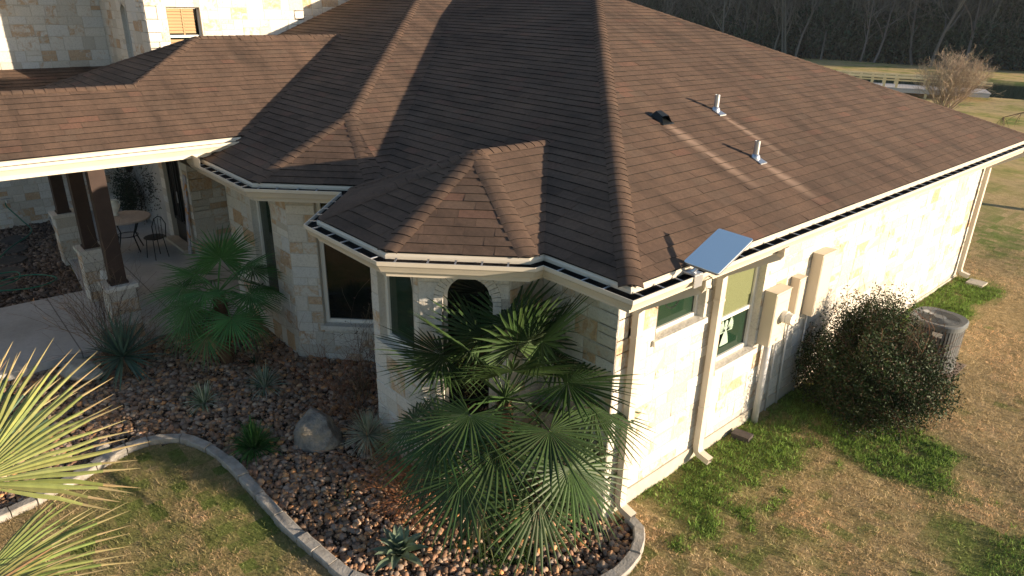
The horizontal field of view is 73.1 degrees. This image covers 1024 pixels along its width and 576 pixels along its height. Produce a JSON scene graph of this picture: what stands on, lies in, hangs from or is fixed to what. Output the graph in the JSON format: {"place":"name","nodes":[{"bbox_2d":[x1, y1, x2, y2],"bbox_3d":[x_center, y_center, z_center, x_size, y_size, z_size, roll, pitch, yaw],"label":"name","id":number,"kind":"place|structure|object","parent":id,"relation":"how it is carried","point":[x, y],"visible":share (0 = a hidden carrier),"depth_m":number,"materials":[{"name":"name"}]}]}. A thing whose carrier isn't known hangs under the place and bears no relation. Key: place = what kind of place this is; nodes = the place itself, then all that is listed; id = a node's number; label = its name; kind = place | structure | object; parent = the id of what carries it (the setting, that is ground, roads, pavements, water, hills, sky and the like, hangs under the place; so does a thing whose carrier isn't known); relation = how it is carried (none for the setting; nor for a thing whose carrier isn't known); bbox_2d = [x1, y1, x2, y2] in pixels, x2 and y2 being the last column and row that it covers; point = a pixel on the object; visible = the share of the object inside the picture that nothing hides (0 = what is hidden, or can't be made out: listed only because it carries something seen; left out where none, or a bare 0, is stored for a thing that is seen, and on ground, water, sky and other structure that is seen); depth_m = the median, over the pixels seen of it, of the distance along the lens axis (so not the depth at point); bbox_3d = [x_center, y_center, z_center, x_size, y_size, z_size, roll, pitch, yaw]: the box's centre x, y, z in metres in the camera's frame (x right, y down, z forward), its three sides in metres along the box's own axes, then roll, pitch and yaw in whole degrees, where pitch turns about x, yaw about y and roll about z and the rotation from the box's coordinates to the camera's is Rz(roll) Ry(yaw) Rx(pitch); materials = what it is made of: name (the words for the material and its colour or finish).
{"place":"outdoors","nodes":[
{"label":"outdoors","id":0,"kind":"place"},
{"bbox_2d":[0,206,245,381],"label":"porch pavement","id":1,"kind":"structure","parent":0,"point":[23,335],"depth_m":12.02,"materials":[{"name":"concrete"}]},
{"bbox_2d":[114,210,150,251],"bbox_3d":[-8.259,-1.167,14.826,1.040,0.750,1.040,-18,29,-38],"label":"patio table","id":2,"kind":"object","parent":1,"relation":"on","point":[128,217],"visible":0.72,"depth_m":14.72,"materials":[{"name":"tile"}]},
{"bbox_2d":[110,199,119,215],"bbox_3d":[-8.469,-1.715,14.706,0.238,0.345,0.238,-18,29,-38],"label":"urn","id":3,"kind":"object","parent":2,"relation":"on","point":[115,204],"visible":0.63,"depth_m":14.66,"materials":[{"name":"white ceramic"}]},
{"bbox_2d":[143,216,169,260],"bbox_3d":[-7.445,-1.080,14.399,0.440,0.940,0.416,14,26,28],"label":"bistro chair","id":4,"kind":"object","parent":1,"relation":"on","point":[154,237],"visible":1,"depth_m":14.34,"materials":[{"name":"black metal"}]},
{"bbox_2d":[182,175,191,253],"bbox_3d":[-6.775,-1.509,14.423,0.122,1.720,0.280,-18,29,-38],"label":"leaning board","id":5,"kind":"object","parent":1,"relation":"on","point":[187,213],"visible":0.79,"depth_m":14.38,"materials":[{"name":"wood"}]},
{"bbox_2d":[0,54,1023,575],"bbox_3d":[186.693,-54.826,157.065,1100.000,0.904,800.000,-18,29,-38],"label":"ground","id":6,"kind":"structure","parent":0,"point":[1000,220],"depth_m":8.25,"materials":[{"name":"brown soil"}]},
{"bbox_2d":[0,266,24,278],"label":"stepping stone","id":7,"kind":"object","parent":6,"relation":"on","point":[12,268],"visible":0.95,"depth_m":13.96,"materials":[{"name":"grey stone"}]},
{"bbox_2d":[0,255,27,264],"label":"stepping stone","id":8,"kind":"object","parent":6,"relation":"on","point":[16,259],"visible":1,"depth_m":14.53,"materials":[{"name":"grey stone"}]},
{"bbox_2d":[1,235,28,244],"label":"stepping stone","id":9,"kind":"object","parent":6,"relation":"on","point":[13,239],"visible":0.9,"depth_m":15.69,"materials":[{"name":"grey stone"}]},
{"bbox_2d":[3,244,28,253],"bbox_3d":[-10.891,-0.841,15.169,0.471,0.060,0.602,-18,29,-38],"label":"stepping stone","id":10,"kind":"object","parent":6,"relation":"on","point":[15,248],"visible":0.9,"depth_m":15.15,"materials":[{"name":"grey stone"}]},
{"bbox_2d":[0,220,81,307],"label":"dark mulch","id":11,"kind":"object","parent":6,"relation":"on","point":[31,255],"visible":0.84,"depth_m":14.23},
{"bbox_2d":[0,280,16,292],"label":"stepping stone","id":12,"kind":"object","parent":11,"relation":"on","point":[6,287],"visible":0.67,"depth_m":13.21,"materials":[{"name":"grey stone"}]},
{"bbox_2d":[0,338,150,575],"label":"palmetto","id":13,"kind":"object","parent":6,"relation":"on","point":[13,433],"visible":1,"depth_m":6.52,"materials":[{"name":"green plant"}]},
{"bbox_2d":[1,220,170,367],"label":"bare shrub","id":14,"kind":"object","parent":6,"relation":"on","point":[96,316],"visible":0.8,"depth_m":10.37,"materials":[{"name":"brown plant"}]},
{"bbox_2d":[73,309,176,390],"bbox_3d":[-5.726,0.885,10.198,1.435,1.132,1.421,-18,29,-38],"label":"grey yucca","id":15,"kind":"object","parent":6,"relation":"on","point":[121,351],"visible":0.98,"depth_m":10.13,"materials":[{"name":"green plant"}]},
{"bbox_2d":[181,380,223,415],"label":"variegated grass","id":16,"kind":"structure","parent":6,"relation":"on","point":[201,397],"depth_m":9.57,"materials":[{"name":"green plant"}]},
{"bbox_2d":[140,223,288,371],"bbox_3d":[-4.354,0.108,10.337,2.221,2.324,2.167,-18,29,-38],"label":"windmill palm","id":17,"kind":"object","parent":6,"relation":"on","point":[220,310],"visible":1,"depth_m":10.00,"materials":[{"name":"green plant"}]},
{"bbox_2d":[222,415,286,465],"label":"border grass","id":18,"kind":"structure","parent":6,"relation":"on","point":[253,440],"depth_m":8.73,"materials":[{"name":"green plant"}]},
{"bbox_2d":[248,355,261,367],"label":"weeds","id":19,"kind":"object","parent":6,"relation":"on","point":[253,361],"visible":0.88,"depth_m":10.61,"materials":[{"name":"green plant"}]},
{"bbox_2d":[237,362,286,399],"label":"variegated grass","id":20,"kind":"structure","parent":6,"relation":"on","point":[261,382],"depth_m":9.99,"materials":[{"name":"green plant"}]},
{"bbox_2d":[0,316,632,575],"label":"river rocks","id":21,"kind":"object","parent":6,"relation":"on","point":[288,492],"visible":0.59,"depth_m":8.92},
{"bbox_2d":[57,358,105,381],"bbox_3d":[-6.272,1.209,10.076,0.792,0.258,0.424,12,25,25],"label":"boulder","id":22,"kind":"object","parent":21,"relation":"on","point":[70,367],"visible":0.77,"depth_m":9.97,"materials":[{"name":"stone"}]},
{"bbox_2d":[96,441,109,451],"bbox_3d":[-5.129,1.988,8.667,0.166,0.134,0.159,-10,25,-24],"label":"boulder","id":23,"kind":"object","parent":21,"relation":"on","point":[103,447],"visible":0.58,"depth_m":8.61,"materials":[{"name":"stone"}]},
{"bbox_2d":[71,284,173,359],"bbox_3d":[-5.855,0.577,10.487,1.483,1.206,1.324,-18,29,-38],"label":"dry shrub","id":24,"kind":"object","parent":21,"relation":"on","point":[147,339],"visible":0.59,"depth_m":10.56,"materials":[{"name":"brown plant"}]},
{"bbox_2d":[240,312,375,401],"bbox_3d":[-2.780,1.071,9.792,2.180,1.014,1.931,-5,23,-14],"label":"red twig shrub","id":25,"kind":"object","parent":21,"relation":"on","point":[322,365],"visible":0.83,"depth_m":10.14,"materials":[{"name":"brown plant"}]},
{"bbox_2d":[325,481,364,512],"bbox_3d":[-1.923,2.430,8.012,0.591,0.255,0.443,-18,29,-38],"label":"sotol","id":26,"kind":"object","parent":21,"relation":"on","point":[346,498],"visible":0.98,"depth_m":8.03,"materials":[{"name":"green plant"}]},
{"bbox_2d":[317,279,376,403],"bbox_3d":[-2.141,0.617,9.810,1.896,1.913,2.242,10,24,20],"label":"dry shrub","id":27,"kind":"object","parent":21,"relation":"on","point":[372,350],"visible":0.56,"depth_m":9.71,"materials":[{"name":"brown plant"}]},
{"bbox_2d":[372,524,429,573],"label":"agave","id":28,"kind":"object","parent":21,"relation":"on","point":[400,543],"visible":0.98,"depth_m":7.27,"materials":[{"name":"green plant"}]},
{"bbox_2d":[453,522,544,575],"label":"bed weeds","id":29,"kind":"object","parent":21,"relation":"on","point":[524,554],"visible":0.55,"depth_m":7.44,"materials":[{"name":"green plant"}]},
{"bbox_2d":[532,523,573,559],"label":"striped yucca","id":30,"kind":"object","parent":21,"relation":"on","point":[548,541],"visible":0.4,"depth_m":7.63,"materials":[{"name":"green plant"}]},
{"bbox_2d":[293,407,342,453],"bbox_3d":[-2.508,1.889,8.979,0.612,0.611,0.474,9,24,18],"label":"boulder","id":31,"kind":"object","parent":6,"relation":"on","point":[312,433],"visible":0.85,"depth_m":8.82,"materials":[{"name":"stone"}]},
{"bbox_2d":[262,333,379,441],"bbox_3d":[-2.111,1.260,9.386,2.366,1.276,2.010,-18,29,-38],"label":"red twig shrub","id":32,"kind":"object","parent":6,"relation":"on","point":[343,394],"visible":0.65,"depth_m":9.38,"materials":[{"name":"brown plant"}]},
{"bbox_2d":[0,433,644,575],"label":"stone edging","id":33,"kind":"object","parent":6,"relation":"on","point":[316,550],"visible":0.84,"depth_m":7.79,"materials":[{"name":"stone"}]},
{"bbox_2d":[338,368,376,399],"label":"dry fern","id":34,"kind":"object","parent":6,"relation":"on","point":[359,385],"visible":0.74,"depth_m":10.08,"materials":[{"name":"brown plant"}]},
{"bbox_2d":[338,408,390,462],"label":"spiky yucca","id":35,"kind":"object","parent":6,"relation":"on","point":[369,425],"visible":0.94,"depth_m":8.71,"materials":[{"name":"green plant"}]},
{"bbox_2d":[315,412,482,555],"bbox_3d":[-1.108,2.190,8.158,2.179,1.294,2.120,9,24,18],"label":"red twig shrub","id":36,"kind":"object","parent":6,"relation":"on","point":[401,492],"visible":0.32,"depth_m":8.00,"materials":[{"name":"red plant"}]},
{"bbox_2d":[363,279,657,575],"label":"windmill palm","id":37,"kind":"object","parent":6,"relation":"on","point":[535,337],"visible":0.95,"depth_m":6.93,"materials":[{"name":"green plant"}]},
{"bbox_2d":[0,0,1023,520],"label":"stone house","id":38,"kind":"structure","parent":6,"relation":"on","point":[618,162],"depth_m":10.12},
{"bbox_2d":[0,203,56,290],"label":"garden hose","id":39,"kind":"object","parent":38,"relation":"attached to","point":[19,276],"visible":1,"depth_m":13.39,"materials":[{"name":"teal rubber"}]},
{"bbox_2d":[84,164,161,225],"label":"climbing vine","id":40,"kind":"object","parent":38,"relation":"attached to","point":[128,198],"visible":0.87,"depth_m":16.63,"materials":[{"name":"green plant"}]},
{"bbox_2d":[119,4,133,57],"bbox_3d":[-8.482,-5.656,15.360,0.142,1.201,0.460,-18,29,-38],"label":"downspout","id":41,"kind":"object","parent":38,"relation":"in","point":[123,9],"depth_m":15.48,"materials":[{"name":"white plastic"}]},
{"bbox_2d":[165,160,191,245],"bbox_3d":[-7.218,-2.163,14.936,0.111,2.520,1.120,-18,29,-38],"label":"door","id":42,"kind":"structure","parent":38,"relation":"in","point":[172,167],"depth_m":15.13,"materials":[{"name":"black glass"}]},
{"bbox_2d":[166,7,202,43],"bbox_3d":[-6.975,-5.434,14.761,0.680,1.050,0.156,-18,29,-38],"label":"window","id":43,"kind":"structure","parent":38,"relation":"in","point":[183,22],"depth_m":14.73,"materials":[{"name":"white plastic"}]},
{"bbox_2d":[249,198,282,310],"bbox_3d":[-3.859,-0.716,10.899,0.190,2.001,0.860,-18,29,-38],"label":"window","id":44,"kind":"structure","parent":38,"relation":"in","point":[260,210],"depth_m":11.07,"materials":[{"name":"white glass"}]},
{"bbox_2d":[314,203,373,331],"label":"window","id":45,"kind":"structure","parent":38,"relation":"in","point":[339,272],"depth_m":10.50,"materials":[{"name":"black glass"}]},
{"bbox_2d":[376,271,416,368],"bbox_3d":[-1.306,0.172,7.991,0.190,1.321,0.840,-18,29,-38],"label":"window","id":46,"kind":"structure","parent":38,"relation":"in","point":[395,294],"depth_m":8.20,"materials":[{"name":"white glass"}]},
{"bbox_2d":[433,278,500,430],"bbox_3d":[-0.496,0.702,7.813,0.740,2.009,0.190,2,22,3],"label":"window","id":47,"kind":"structure","parent":38,"relation":"in","point":[464,287],"depth_m":7.68,"materials":[{"name":"white plastic"}]},
{"bbox_2d":[651,290,707,347],"bbox_3d":[1.892,0.108,7.793,1.020,0.860,0.190,-18,29,-38],"label":"window","id":48,"kind":"structure","parent":38,"relation":"in","point":[672,323],"depth_m":7.97,"materials":[{"name":"white glass"}]},
{"bbox_2d":[665,229,752,308],"bbox_3d":[1.840,-0.086,6.892,0.676,0.994,0.826,-18,29,-38],"label":"solar panel","id":49,"kind":"object","parent":38,"relation":"attached to","point":[718,251],"visible":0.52,"depth_m":6.55,"materials":[{"name":"glass solar cells"},{"name":"aluminium frame"},{"name":"metal bracket"}]},
{"bbox_2d":[719,318,733,346],"bbox_3d":[2.734,0.560,8.856,0.328,0.367,0.008,-18,29,-38],"label":"window ornament","id":50,"kind":"object","parent":38,"relation":"attached to","point":[724,339],"depth_m":8.86,"materials":[{"name":"grey paint"}]},
{"bbox_2d":[713,264,766,375],"bbox_3d":[2.900,0.175,8.799,1.020,1.710,0.190,-18,29,-38],"label":"window","id":51,"kind":"structure","parent":38,"relation":"in","point":[744,289],"depth_m":9.04,"materials":[{"name":"white plastic"}]},
{"bbox_2d":[637,0,673,11],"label":"bare woodland tree","id":52,"kind":"object","parent":6,"relation":"on","point":[648,2],"visible":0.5,"depth_m":89.68,"materials":[{"name":"plant"}]},
{"bbox_2d":[659,0,687,15],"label":"bare woodland tree","id":53,"kind":"object","parent":6,"relation":"on","point":[672,4],"visible":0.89,"depth_m":86.42,"materials":[{"name":"plant"}]},
{"bbox_2d":[690,0,722,24],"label":"bare woodland tree","id":54,"kind":"object","parent":6,"relation":"on","point":[702,15],"visible":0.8,"depth_m":87.37,"materials":[{"name":"plant"}]},
{"bbox_2d":[697,0,725,28],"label":"bare woodland tree","id":55,"kind":"object","parent":6,"relation":"on","point":[710,10],"visible":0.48,"depth_m":87.74,"materials":[{"name":"plant"}]},
{"bbox_2d":[696,0,732,32],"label":"bare woodland tree","id":56,"kind":"object","parent":6,"relation":"on","point":[722,26],"visible":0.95,"depth_m":83.68,"materials":[{"name":"grey plant"}]},
{"bbox_2d":[712,0,748,31],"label":"bare woodland tree","id":57,"kind":"object","parent":6,"relation":"on","point":[738,4],"visible":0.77,"depth_m":84.35,"materials":[{"name":"plant"}]},
{"bbox_2d":[710,0,753,38],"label":"bare woodland tree","id":58,"kind":"object","parent":6,"relation":"on","point":[748,8],"visible":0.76,"depth_m":84.73,"materials":[{"name":"plant"}]},
{"bbox_2d":[730,428,753,442],"bbox_3d":[3.161,2.031,9.499,0.258,0.075,0.161,17,27,33],"label":"brick paver","id":59,"kind":"object","parent":6,"relation":"on","point":[741,435],"visible":1,"depth_m":9.46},
{"bbox_2d":[718,0,777,43],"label":"bare woodland tree","id":60,"kind":"object","parent":6,"relation":"on","point":[757,25],"visible":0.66,"depth_m":83.99,"materials":[{"name":"plant"}]},
{"bbox_2d":[752,0,788,49],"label":"bare woodland tree","id":61,"kind":"object","parent":6,"relation":"on","point":[779,32],"visible":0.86,"depth_m":81.36,"materials":[{"name":"grey plant"}]},
{"bbox_2d":[742,0,809,47],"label":"bare woodland tree","id":62,"kind":"object","parent":6,"relation":"on","point":[766,11],"visible":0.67,"depth_m":83.70,"materials":[{"name":"brown plant"}]},
{"bbox_2d":[784,0,797,53],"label":"bare woodland tree","id":63,"kind":"object","parent":6,"relation":"on","point":[785,34],"visible":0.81,"depth_m":80.86,"materials":[{"name":"grey plant"}]},
{"bbox_2d":[781,0,806,52],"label":"bare woodland tree","id":64,"kind":"object","parent":6,"relation":"on","point":[782,40],"visible":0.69,"depth_m":80.98,"materials":[{"name":"grey plant"}]},
{"bbox_2d":[786,0,822,56],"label":"bare woodland tree","id":65,"kind":"object","parent":6,"relation":"on","point":[804,30],"visible":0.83,"depth_m":80.14,"materials":[{"name":"grey plant"}]},
{"bbox_2d":[796,0,840,59],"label":"bare woodland tree","id":66,"kind":"object","parent":6,"relation":"on","point":[822,50],"visible":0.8,"depth_m":80.11,"materials":[{"name":"grey plant"}]},
{"bbox_2d":[793,0,847,57],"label":"bare woodland tree","id":67,"kind":"object","parent":6,"relation":"on","point":[814,20],"visible":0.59,"depth_m":81.39,"materials":[{"name":"grey plant"}]},
{"bbox_2d":[626,0,1023,70],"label":"wood","id":68,"kind":"object","parent":6,"relation":"on","point":[990,35],"visible":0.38,"depth_m":78.26,"materials":[{"name":"brown plant"}]},
{"bbox_2d":[636,276,1023,575],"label":"clover","id":69,"kind":"object","parent":6,"relation":"on","point":[957,308],"visible":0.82,"depth_m":9.14,"materials":[{"name":"green plant"}]},
{"bbox_2d":[835,0,869,58],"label":"bare woodland tree","id":70,"kind":"object","parent":6,"relation":"on","point":[846,27],"visible":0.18,"depth_m":81.06,"materials":[{"name":"plant"}]},
{"bbox_2d":[850,0,887,60],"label":"bare woodland tree","id":71,"kind":"object","parent":6,"relation":"on","point":[852,51],"visible":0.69,"depth_m":78.28,"materials":[{"name":"plant"}]},
{"bbox_2d":[790,268,968,443],"bbox_3d":[5.319,0.783,9.782,2.343,2.271,2.331,-18,29,-38],"label":"photinia bush","id":72,"kind":"object","parent":6,"relation":"on","point":[865,369],"visible":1,"depth_m":9.57,"materials":[{"name":"green plant"}]},
{"bbox_2d":[849,0,912,61],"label":"bare woodland tree","id":73,"kind":"object","parent":6,"relation":"on","point":[866,37],"visible":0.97,"depth_m":75.66,"materials":[{"name":"grey plant"}]},
{"bbox_2d":[851,0,923,62],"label":"bare woodland tree","id":74,"kind":"object","parent":6,"relation":"on","point":[881,45],"visible":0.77,"depth_m":75.88,"materials":[{"name":"plant"}]},
{"bbox_2d":[877,0,934,63],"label":"bare woodland tree","id":75,"kind":"object","parent":6,"relation":"on","point":[892,62],"visible":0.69,"depth_m":76.19,"materials":[{"name":"plant"}]},
{"bbox_2d":[898,0,925,62],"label":"bare woodland tree","id":76,"kind":"object","parent":6,"relation":"on","point":[903,34],"visible":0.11,"depth_m":78.39,"materials":[{"name":"grey plant"}]},
{"bbox_2d":[836,70,992,98],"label":"fishing pier","id":77,"kind":"structure","parent":6,"relation":"on","point":[902,88],"depth_m":48.27,"materials":[{"name":"grey wood"}]},
{"bbox_2d":[888,0,946,64],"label":"bare woodland tree","id":78,"kind":"object","parent":6,"relation":"on","point":[930,12],"visible":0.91,"depth_m":74.66,"materials":[{"name":"brown wood"}]},
{"bbox_2d":[890,0,966,64],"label":"bare woodland tree","id":79,"kind":"object","parent":6,"relation":"on","point":[912,31],"visible":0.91,"depth_m":74.97,"materials":[{"name":"grey plant"}]},
{"bbox_2d":[903,306,968,381],"bbox_3d":[6.904,0.899,11.358,0.910,0.963,0.930,-18,29,-38],"label":"air conditioner","id":80,"kind":"object","parent":6,"relation":"on","point":[956,325],"visible":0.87,"depth_m":11.03,"materials":[{"name":"grey metal"}]},
{"bbox_2d":[928,0,974,66],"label":"bare woodland tree","id":81,"kind":"object","parent":6,"relation":"on","point":[946,28],"visible":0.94,"depth_m":72.61,"materials":[{"name":"wood"}]},
{"bbox_2d":[909,44,1003,112],"bbox_3d":[24.134,-11.150,37.442,5.038,4.046,4.847,-18,29,-38],"label":"crepe myrtle","id":82,"kind":"object","parent":6,"relation":"on","point":[957,80],"visible":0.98,"depth_m":37.19,"materials":[{"name":"brown plant"}]},
{"bbox_2d":[913,0,999,65],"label":"bare woodland tree","id":83,"kind":"object","parent":6,"relation":"on","point":[973,26],"visible":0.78,"depth_m":72.37,"materials":[{"name":"plant"}]},
{"bbox_2d":[966,0,991,64],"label":"bare woodland tree","id":84,"kind":"object","parent":6,"relation":"on","point":[983,17],"visible":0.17,"depth_m":73.91,"materials":[{"name":"grey plant"}]},
{"bbox_2d":[957,0,1023,46],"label":"bare woodland tree","id":85,"kind":"object","parent":6,"relation":"on","point":[975,12],"visible":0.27,"depth_m":74.58,"materials":[{"name":"brown plant"}]},
{"bbox_2d":[998,112,1023,127],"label":"shrub","id":86,"kind":"object","parent":6,"relation":"on","point":[1003,121],"visible":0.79,"depth_m":20.69,"materials":[{"name":"brown plant"}]},
{"bbox_2d":[842,72,1023,99],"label":"pond","id":87,"kind":"structure","parent":0,"point":[1011,91],"depth_m":56.20,"materials":[{"name":"grey liquid"}]}
]}

